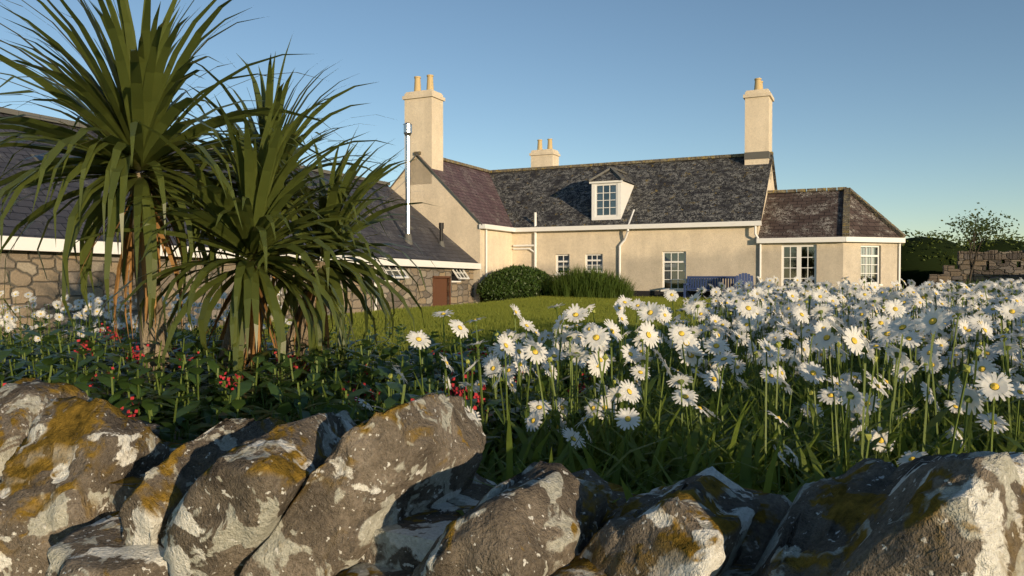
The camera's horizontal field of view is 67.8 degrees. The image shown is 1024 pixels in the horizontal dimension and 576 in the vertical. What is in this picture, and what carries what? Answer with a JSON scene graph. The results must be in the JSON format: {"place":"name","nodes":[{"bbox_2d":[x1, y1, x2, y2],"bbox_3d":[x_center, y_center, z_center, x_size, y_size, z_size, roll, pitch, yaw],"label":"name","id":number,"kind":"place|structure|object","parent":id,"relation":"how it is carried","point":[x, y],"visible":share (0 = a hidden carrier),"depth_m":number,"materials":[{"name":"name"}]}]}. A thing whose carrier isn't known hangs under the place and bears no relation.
{"place":"outdoors","nodes":[
{"label":"outdoors","id":0,"kind":"place"},
{"bbox_2d":[2,295,970,372],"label":"lawn","id":1,"kind":"structure","parent":0,"point":[539,313],"depth_m":13.99,"materials":[{"name":"green plant"}]},
{"bbox_2d":[476,264,552,301],"bbox_3d":[0.146,-0.075,26.556,2.884,1.557,2.143,0,1,0],"label":"shrub","id":2,"kind":"object","parent":1,"relation":"on","point":[510,276],"depth_m":25.86,"materials":[{"name":"green plant"}]},
{"bbox_2d":[0,377,1023,575],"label":"wall","id":3,"kind":"structure","parent":0,"point":[324,494],"depth_m":1.60,"materials":[{"name":"grey stone"}]},
{"bbox_2d":[0,0,1023,244],"label":"sky","id":4,"kind":"structure","parent":0,"point":[915,108],"materials":[{"name":"blue"}]},
{"bbox_3d":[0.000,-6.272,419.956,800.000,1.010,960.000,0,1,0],"label":"terrain","id":5,"kind":"structure","parent":0,"visible":0},
{"bbox_2d":[0,0,438,395],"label":"cordyline","id":6,"kind":"object","parent":5,"relation":"on","point":[129,118],"visible":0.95,"depth_m":4.27,"materials":[{"name":"green plant"}]},
{"bbox_2d":[0,107,480,341],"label":"outbuilding","id":7,"kind":"structure","parent":5,"relation":"on","point":[448,281],"depth_m":15.38,"materials":[{"name":"stone"}]},
{"bbox_2d":[0,275,1023,494],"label":"daisy bed","id":8,"kind":"object","parent":5,"relation":"on","point":[897,327],"visible":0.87,"depth_m":2.86,"materials":[{"name":"white plant"}]},
{"bbox_2d":[0,311,1023,515],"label":"border foliage","id":9,"kind":"object","parent":5,"relation":"on","point":[193,400],"visible":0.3,"depth_m":3.06,"materials":[{"name":"green plant"}]},
{"bbox_2d":[540,263,638,298],"bbox_3d":[2.523,-0.190,25.612,3.723,1.429,2.339,0,1,22],"label":"tall grass clump","id":10,"kind":"object","parent":5,"relation":"on","point":[593,283],"visible":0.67,"depth_m":24.96,"materials":[{"name":"green plant"}]},
{"bbox_2d":[391,90,897,302],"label":"house walls","id":11,"kind":"structure","parent":5,"relation":"on","point":[722,251],"depth_m":27.06,"materials":[{"name":"beige paint"}]},
{"bbox_2d":[406,74,770,159],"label":"chimney pots","id":12,"kind":"object","parent":11,"relation":"on","point":[758,85],"visible":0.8,"depth_m":27.74,"materials":[{"name":"ceramic"}]},
{"bbox_2d":[390,151,905,237],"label":"house roofs","id":13,"kind":"structure","parent":11,"relation":"on","point":[723,188],"depth_m":27.58,"materials":[{"name":"grey stone"}]},
{"bbox_2d":[479,180,904,292],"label":"house windows and gutters","id":14,"kind":"structure","parent":11,"relation":"attached to","point":[612,197],"depth_m":26.42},
{"bbox_2d":[683,276,735,298],"bbox_3d":[6.535,0.049,25.168,1.600,0.880,0.600,1,1,25],"label":"garden bench","id":15,"kind":"object","parent":5,"relation":"on","point":[692,278],"visible":0.66,"depth_m":25.39,"materials":[{"name":"blue paint"}]},
{"bbox_2d":[736,273,755,291],"bbox_3d":[7.416,0.018,24.025,0.670,0.984,0.779,0,1,5],"label":"garden chair","id":16,"kind":"object","parent":5,"relation":"on","point":[742,277],"visible":0.2,"depth_m":24.32,"materials":[{"name":"blue paint"}]},
{"bbox_2d":[897,230,1023,289],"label":"shrubs","id":17,"kind":"object","parent":5,"relation":"on","point":[916,268],"depth_m":29.98,"materials":[{"name":"green plant"}]},
{"bbox_2d":[914,250,1023,288],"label":"dry stone wall","id":18,"kind":"structure","parent":5,"relation":"on","point":[1008,265],"depth_m":26.07,"materials":[{"name":"grey stone"}]},
{"bbox_2d":[930,278,1023,301],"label":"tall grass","id":19,"kind":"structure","parent":5,"relation":"on","point":[969,286],"depth_m":21.04,"materials":[{"name":"green plant"}]},
{"bbox_2d":[939,202,1019,282],"bbox_3d":[14.802,-1.152,24.202,2.407,3.333,2.757,0,1,0],"label":"thorn tree","id":20,"kind":"object","parent":5,"relation":"on","point":[974,233],"visible":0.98,"depth_m":24.04,"materials":[{"name":"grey plant"}]}
]}

